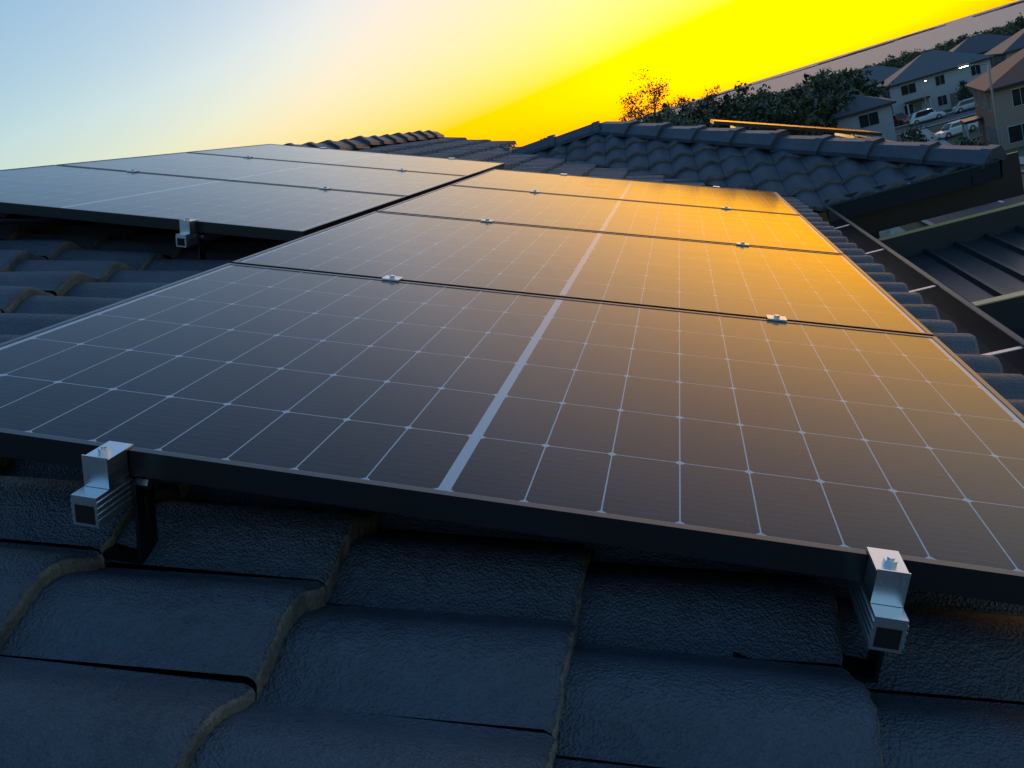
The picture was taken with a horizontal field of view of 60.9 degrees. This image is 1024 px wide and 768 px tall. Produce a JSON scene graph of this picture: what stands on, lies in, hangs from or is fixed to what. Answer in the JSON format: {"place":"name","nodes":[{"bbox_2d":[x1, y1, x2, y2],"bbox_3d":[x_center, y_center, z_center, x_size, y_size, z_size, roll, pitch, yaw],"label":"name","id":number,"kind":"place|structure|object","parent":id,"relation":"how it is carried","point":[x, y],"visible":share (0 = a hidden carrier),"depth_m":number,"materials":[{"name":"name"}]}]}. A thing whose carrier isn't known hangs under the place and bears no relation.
{"place":"outdoors","nodes":[
{"label":"outdoors","id":0,"kind":"place"},
{"bbox_2d":[0,0,1017,169],"label":"sky","id":1,"kind":"structure","parent":0,"point":[81,80],"materials":[{"name":"yellow"}]},
{"bbox_2d":[633,0,1023,121],"bbox_3d":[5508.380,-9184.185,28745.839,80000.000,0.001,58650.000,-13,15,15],"label":"ground","id":2,"kind":"structure","parent":0,"point":[953,30],"depth_m":4411.31,"materials":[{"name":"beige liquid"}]},
{"bbox_2d":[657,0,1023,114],"bbox_3d":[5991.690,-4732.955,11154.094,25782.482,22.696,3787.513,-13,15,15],"label":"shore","id":3,"kind":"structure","parent":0,"point":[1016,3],"depth_m":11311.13,"materials":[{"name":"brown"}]},
{"bbox_2d":[894,107,1023,230],"bbox_3d":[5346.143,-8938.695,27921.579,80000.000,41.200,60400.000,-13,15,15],"label":"ground","id":4,"kind":"structure","parent":0,"point":[934,129],"depth_m":94.49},
{"bbox_2d":[616,69,686,120],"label":"tree","id":5,"kind":"object","parent":4,"relation":"on","point":[655,98],"visible":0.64,"depth_m":188.66,"materials":[{"name":"green plant"}]},
{"bbox_2d":[641,102,673,122],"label":"tree","id":6,"kind":"object","parent":4,"relation":"on","point":[664,105],"visible":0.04,"depth_m":125.31,"materials":[{"name":"green plant"}]},
{"bbox_2d":[641,117,680,124],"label":"tree","id":7,"kind":"object","parent":4,"relation":"on","point":[655,121],"visible":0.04,"depth_m":97.90,"materials":[{"name":"green plant"}]},
{"bbox_2d":[642,106,701,125],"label":"tree","id":8,"kind":"object","parent":4,"relation":"on","point":[687,123],"visible":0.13,"depth_m":92.37,"materials":[{"name":"green plant"}]},
{"bbox_2d":[642,98,709,122],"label":"tree","id":9,"kind":"object","parent":4,"relation":"on","point":[699,115],"visible":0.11,"depth_m":106.07,"materials":[{"name":"green plant"}]},
{"bbox_2d":[671,84,720,114],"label":"tree","id":10,"kind":"object","parent":4,"relation":"on","point":[682,104],"visible":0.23,"depth_m":200.73,"materials":[{"name":"green plant"}]},
{"bbox_2d":[674,101,720,126],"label":"tree","id":11,"kind":"object","parent":4,"relation":"on","point":[688,114],"visible":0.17,"depth_m":101.22,"materials":[{"name":"green plant"}]},
{"bbox_2d":[680,97,715,118],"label":"tree","id":12,"kind":"object","parent":4,"relation":"on","point":[707,102],"visible":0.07,"depth_m":129.74,"materials":[{"name":"green plant"}]},
{"bbox_2d":[677,101,719,119],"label":"tree","id":13,"kind":"object","parent":4,"relation":"on","point":[678,115],"visible":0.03,"depth_m":112.87,"materials":[{"name":"green plant"}]},
{"bbox_2d":[703,98,733,123],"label":"tree","id":14,"kind":"object","parent":4,"relation":"on","point":[722,107],"visible":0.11,"depth_m":112.71,"materials":[{"name":"green plant"}]},
{"bbox_2d":[692,116,748,127],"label":"tree","id":15,"kind":"object","parent":4,"relation":"on","point":[707,123],"visible":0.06,"depth_m":99.35,"materials":[{"name":"green plant"}]},
{"bbox_2d":[705,81,752,118],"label":"tree","id":16,"kind":"object","parent":4,"relation":"on","point":[744,91],"visible":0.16,"depth_m":129.92,"materials":[{"name":"green plant"}]},
{"bbox_2d":[717,91,754,101],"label":"tree","id":17,"kind":"object","parent":4,"relation":"on","point":[738,95],"visible":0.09,"depth_m":211.89,"materials":[{"name":"green plant"}]},
{"bbox_2d":[707,91,774,129],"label":"tree","id":18,"kind":"object","parent":4,"relation":"on","point":[756,111],"visible":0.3,"depth_m":97.16,"materials":[{"name":"green plant"}]},
{"bbox_2d":[715,104,770,127],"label":"tree","id":19,"kind":"object","parent":4,"relation":"on","point":[720,112],"visible":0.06,"depth_m":100.25,"materials":[{"name":"green plant"}]},
{"bbox_2d":[723,91,781,115],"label":"tree","id":20,"kind":"object","parent":4,"relation":"on","point":[739,97],"visible":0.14,"depth_m":114.27,"materials":[{"name":"green plant"}]},
{"bbox_2d":[736,91,782,120],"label":"tree","id":21,"kind":"object","parent":4,"relation":"on","point":[742,117],"visible":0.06,"depth_m":106.71,"materials":[{"name":"green plant"}]},
{"bbox_2d":[740,83,793,121],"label":"tree","id":22,"kind":"object","parent":4,"relation":"on","point":[749,110],"visible":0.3,"depth_m":99.13,"materials":[{"name":"green plant"}]},
{"bbox_2d":[750,90,792,101],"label":"tree","id":23,"kind":"object","parent":4,"relation":"on","point":[778,95],"visible":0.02,"depth_m":125.15,"materials":[{"name":"green plant"}]},
{"bbox_2d":[753,92,829,134],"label":"tree","id":24,"kind":"object","parent":4,"relation":"on","point":[776,118],"visible":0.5,"depth_m":87.28,"materials":[{"name":"green plant"}]},
{"bbox_2d":[780,82,802,92],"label":"tree","id":25,"kind":"object","parent":4,"relation":"on","point":[799,86],"visible":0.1,"depth_m":191.08,"materials":[{"name":"green plant"}]},
{"bbox_2d":[761,87,822,135],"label":"tree","id":26,"kind":"object","parent":4,"relation":"on","point":[793,119],"visible":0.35,"depth_m":88.79,"materials":[{"name":"green plant"}]},
{"bbox_2d":[786,83,822,98],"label":"tree","id":27,"kind":"object","parent":4,"relation":"on","point":[795,91],"visible":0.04,"depth_m":123.96,"materials":[{"name":"green plant"}]},
{"bbox_2d":[787,80,824,99],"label":"tree","id":28,"kind":"object","parent":4,"relation":"on","point":[799,93],"visible":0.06,"depth_m":121.96,"materials":[{"name":"green plant"}]},
{"bbox_2d":[801,83,811,93],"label":"tree","id":29,"kind":"object","parent":4,"relation":"on","point":[805,85],"visible":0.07,"depth_m":155.10,"materials":[{"name":"green plant"}]},
{"bbox_2d":[793,75,849,135],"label":"tree","id":30,"kind":"object","parent":4,"relation":"on","point":[831,109],"visible":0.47,"depth_m":89.42,"materials":[{"name":"green plant"}]},
{"bbox_2d":[803,85,839,136],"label":"tree","id":31,"kind":"object","parent":4,"relation":"on","point":[834,124],"visible":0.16,"depth_m":97.46,"materials":[{"name":"green plant"}]},
{"bbox_2d":[803,69,840,95],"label":"tree","id":32,"kind":"object","parent":4,"relation":"on","point":[818,80],"visible":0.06,"depth_m":117.37,"materials":[{"name":"green plant"}]},
{"bbox_2d":[802,67,854,96],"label":"tree","id":33,"kind":"object","parent":4,"relation":"on","point":[832,76],"visible":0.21,"depth_m":107.66,"materials":[{"name":"green plant"}]},
{"bbox_2d":[796,91,896,141],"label":"house","id":34,"kind":"structure","parent":4,"relation":"on","point":[869,113],"depth_m":96.98,"materials":[{"name":"grey"}]},
{"bbox_2d":[827,78,867,104],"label":"tree","id":35,"kind":"object","parent":4,"relation":"on","point":[854,89],"visible":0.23,"depth_m":100.40,"materials":[{"name":"green plant"}]},
{"bbox_2d":[802,67,893,96],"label":"tree","id":36,"kind":"object","parent":4,"relation":"on","point":[860,81],"visible":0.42,"depth_m":104.15,"materials":[{"name":"green plant"}]},
{"bbox_2d":[851,65,900,97],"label":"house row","id":37,"kind":"object","parent":4,"relation":"on","point":[879,74],"visible":0.01,"depth_m":153.41,"materials":[{"name":"beige"}]},
{"bbox_2d":[886,228,894,235],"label":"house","id":38,"kind":"structure","parent":4,"relation":"on","point":[891,231],"depth_m":42.28,"materials":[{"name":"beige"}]},
{"bbox_2d":[879,227,905,237],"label":"path","id":39,"kind":"structure","parent":4,"relation":"on","point":[884,233],"depth_m":44.60,"materials":[{"name":"grey concrete"}]},
{"bbox_2d":[883,54,901,66],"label":"tree","id":40,"kind":"object","parent":4,"relation":"on","point":[888,62],"visible":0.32,"depth_m":203.59,"materials":[{"name":"green plant"}]},
{"bbox_2d":[892,112,909,125],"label":"red car","id":41,"kind":"object","parent":4,"relation":"on","point":[899,119],"visible":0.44,"depth_m":126.08,"materials":[{"name":"red paint"}]},
{"bbox_2d":[890,49,920,67],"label":"tree","id":42,"kind":"object","parent":4,"relation":"on","point":[907,58],"visible":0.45,"depth_m":163.41,"materials":[{"name":"green plant"}]},
{"bbox_2d":[897,122,932,141],"bbox_3d":[27.203,-14.936,57.928,3.160,4.863,3.149,-20,14,-11],"label":"bush","id":43,"kind":"object","parent":4,"relation":"on","point":[914,138],"visible":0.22,"depth_m":57.74,"materials":[{"name":"green plant"}]},
{"bbox_2d":[818,151,1023,238],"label":"fascia board","id":44,"kind":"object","parent":4,"relation":"on","point":[1009,184],"depth_m":6.16,"materials":[{"name":"grey"}]},
{"bbox_2d":[547,135,936,213],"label":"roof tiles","id":45,"kind":"object","parent":44,"relation":"on","point":[818,212],"depth_m":7.17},
{"bbox_2d":[0,223,1023,767],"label":"roof tile gaps","id":46,"kind":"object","parent":45,"relation":"on","point":[252,683],"depth_m":1.23,"materials":[{"name":"grey"}]},
{"bbox_2d":[284,130,443,149],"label":"ridge","id":47,"kind":"structure","parent":46,"relation":"on","point":[357,142],"depth_m":8.75,"materials":[{"name":"tile"}]},
{"bbox_2d":[0,137,1023,767],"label":"tiles","id":48,"kind":"object","parent":46,"relation":"attached to","point":[568,651],"visible":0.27,"depth_m":1.01,"materials":[{"name":"tile"}]},
{"bbox_2d":[177,232,205,259],"bbox_3d":[-1.345,-0.869,4.098,1.106,0.124,2.610,7,19,9],"label":"steel mount","id":49,"kind":"object","parent":48,"relation":"on","point":[201,248],"visible":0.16,"depth_m":2.86,"materials":[{"name":"metal"}]},
{"bbox_2d":[126,147,454,246],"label":"panel clamps","id":50,"kind":"object","parent":48,"relation":"on","point":[188,233],"visible":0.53,"depth_m":2.81,"materials":[{"name":"silver metal"}]},
{"bbox_2d":[0,144,504,240],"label":"solar panel frames","id":51,"kind":"structure","parent":50,"relation":"on","point":[157,222],"depth_m":2.90,"materials":[{"name":"metal"}]},
{"bbox_2d":[0,144,500,230],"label":"array glass","id":52,"kind":"object","parent":51,"relation":"in","point":[251,204],"visible":1,"depth_m":3.79,"materials":[{"name":"glass"}]},
{"bbox_2d":[30,476,902,682],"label":"roof hooks","id":53,"kind":"object","parent":48,"relation":"on","point":[868,669],"visible":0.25,"depth_m":1.13,"materials":[{"name":"metal"}]},
{"bbox_2d":[70,173,910,653],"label":"panel clamps","id":54,"kind":"object","parent":53,"relation":"on","point":[876,595],"visible":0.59,"depth_m":1.02,"materials":[{"name":"silver metal"}]},
{"bbox_2d":[0,169,1023,605],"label":"array frames","id":55,"kind":"structure","parent":53,"relation":"on","point":[928,575],"depth_m":1.05,"materials":[{"name":"black metal"}]},
{"bbox_2d":[0,170,1023,571],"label":"array glass","id":56,"kind":"object","parent":55,"relation":"in","point":[864,440],"visible":1,"depth_m":1.50,"materials":[{"name":"glass"}]},
{"bbox_2d":[503,121,599,153],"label":"ridge caps","id":57,"kind":"object","parent":45,"relation":"on","point":[553,140],"visible":0.63,"depth_m":8.96,"materials":[{"name":"tile"}]},
{"bbox_2d":[532,134,963,211],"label":"tiles","id":58,"kind":"object","parent":45,"relation":"on","point":[855,174],"visible":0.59,"depth_m":7.10,"materials":[{"name":"tile"}]},
{"bbox_2d":[596,120,1006,168],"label":"hip caps","id":59,"kind":"object","parent":58,"relation":"on","point":[937,153],"visible":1,"depth_m":6.89,"materials":[{"name":"grey tile"}]},
{"bbox_2d":[710,119,881,137],"bbox_3d":[3.113,-2.836,9.729,1.623,0.702,1.200,-13,15,15],"label":"tilt panel frame","id":60,"kind":"object","parent":45,"relation":"on","point":[842,133],"visible":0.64,"depth_m":9.21,"materials":[{"name":"silver metal"}]},
{"bbox_2d":[712,119,877,132],"bbox_3d":[3.106,-2.880,9.716,1.590,0.601,1.112,-13,15,15],"label":"glass panel","id":61,"kind":"object","parent":60,"relation":"in","point":[792,125],"visible":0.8,"depth_m":9.73,"materials":[{"name":"glass"}]},
{"bbox_2d":[825,134,1023,375],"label":"gutters","id":62,"kind":"object","parent":44,"relation":"on","point":[1003,344],"visible":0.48,"depth_m":4.33,"materials":[{"name":"grey paint"}]},
{"bbox_2d":[922,80,926,108],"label":"lamp","id":63,"kind":"object","parent":4,"relation":"on","point":[924,94],"visible":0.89,"depth_m":122.48,"materials":[{"name":"grey metal"}]},
{"bbox_2d":[922,220,933,224],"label":"street kerb","id":64,"kind":"object","parent":4,"relation":"on","point":[927,222],"visible":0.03,"depth_m":44.05,"materials":[{"name":"grey concrete"}]},
{"bbox_2d":[895,108,975,133],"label":"road","id":65,"kind":"structure","parent":4,"relation":"on","point":[942,118],"depth_m":117.66,"materials":[{"name":"grey asphalt"}]},
{"bbox_2d":[908,108,945,124],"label":"car","id":66,"kind":"object","parent":65,"relation":"on","point":[922,115],"visible":0.9,"depth_m":119.49,"materials":[{"name":"white paint"}]},
{"bbox_2d":[952,97,974,112],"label":"silver car","id":67,"kind":"object","parent":65,"relation":"on","point":[960,106],"visible":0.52,"depth_m":117.91,"materials":[{"name":"grey paint"}]},
{"bbox_2d":[876,50,994,116],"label":"house row","id":68,"kind":"object","parent":4,"relation":"on","point":[941,73],"visible":0.59,"depth_m":128.25,"materials":[{"name":"grey"}]},
{"bbox_2d":[896,113,975,134],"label":"curb","id":69,"kind":"structure","parent":4,"relation":"on","point":[943,122],"depth_m":112.53,"materials":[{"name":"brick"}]},
{"bbox_2d":[936,43,947,49],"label":"tree","id":70,"kind":"object","parent":4,"relation":"on","point":[942,46],"visible":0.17,"depth_m":270.91,"materials":[{"name":"green plant"}]},
{"bbox_2d":[878,202,1023,330],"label":"wall","id":71,"kind":"structure","parent":4,"relation":"on","point":[1006,310],"depth_m":5.79,"materials":[{"name":"grey"}]},
{"bbox_2d":[905,225,1023,337],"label":"roof","id":72,"kind":"structure","parent":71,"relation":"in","point":[988,265],"depth_m":5.22,"materials":[{"name":"grey metal"}]},
{"bbox_2d":[945,38,958,50],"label":"tree","id":73,"kind":"object","parent":4,"relation":"on","point":[948,48],"visible":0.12,"depth_m":190.95,"materials":[{"name":"green plant"}]},
{"bbox_2d":[933,119,977,138],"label":"white car","id":74,"kind":"object","parent":4,"relation":"on","point":[948,130],"visible":0.8,"depth_m":95.89,"materials":[{"name":"white paint"}]},
{"bbox_2d":[897,136,1023,223],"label":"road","id":75,"kind":"structure","parent":4,"relation":"on","point":[976,210],"depth_m":44.49,"materials":[{"name":"grey asphalt"}]},
{"bbox_2d":[957,63,1000,144],"bbox_3d":[29.262,-16.279,54.216,1.720,7.400,0.240,-13,15,15],"label":"lamp","id":76,"kind":"object","parent":75,"relation":"on","point":[993,100],"visible":0.88,"depth_m":53.63,"materials":[{"name":"grey metal"}]},
{"bbox_2d":[955,79,973,100],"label":"tree","id":77,"kind":"object","parent":4,"relation":"on","point":[964,91],"visible":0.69,"depth_m":124.31,"materials":[{"name":"green plant"}]},
{"bbox_2d":[956,32,978,43],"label":"tree","id":78,"kind":"object","parent":4,"relation":"on","point":[961,38],"visible":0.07,"depth_m":170.08,"materials":[{"name":"green plant"}]},
{"bbox_2d":[955,136,984,145],"bbox_3d":[25.143,-11.706,47.950,3.635,3.808,3.250,-28,18,-38],"label":"bush","id":79,"kind":"object","parent":4,"relation":"on","point":[966,142],"visible":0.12,"depth_m":47.43,"materials":[{"name":"green plant"}]},
{"bbox_2d":[917,129,1023,163],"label":"path","id":80,"kind":"structure","parent":4,"relation":"on","point":[928,133],"depth_m":98.58,"materials":[{"name":"grey concrete"}]},
{"bbox_2d":[949,34,1010,54],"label":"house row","id":81,"kind":"object","parent":4,"relation":"on","point":[983,44],"visible":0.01,"depth_m":148.01,"materials":[{"name":"grey"}]},
{"bbox_2d":[977,28,1000,34],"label":"tree","id":82,"kind":"object","parent":4,"relation":"on","point":[989,32],"visible":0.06,"depth_m":172.30,"materials":[{"name":"green plant"}]},
{"bbox_2d":[960,48,1023,149],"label":"brick house","id":83,"kind":"structure","parent":4,"relation":"on","point":[1007,76],"depth_m":73.33,"materials":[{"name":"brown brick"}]},
{"bbox_2d":[984,28,1023,68],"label":"house row","id":84,"kind":"object","parent":4,"relation":"on","point":[1007,48],"visible":0.27,"depth_m":126.56,"materials":[{"name":"beige"}]},
{"bbox_2d":[1002,20,1017,35],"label":"tree","id":85,"kind":"object","parent":4,"relation":"on","point":[1010,33],"visible":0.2,"depth_m":166.53,"materials":[{"name":"green plant"}]},
{"bbox_2d":[1002,13,1023,35],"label":"tree","id":86,"kind":"object","parent":4,"relation":"on","point":[1019,26],"visible":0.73,"depth_m":152.13,"materials":[{"name":"green plant"}]}
]}

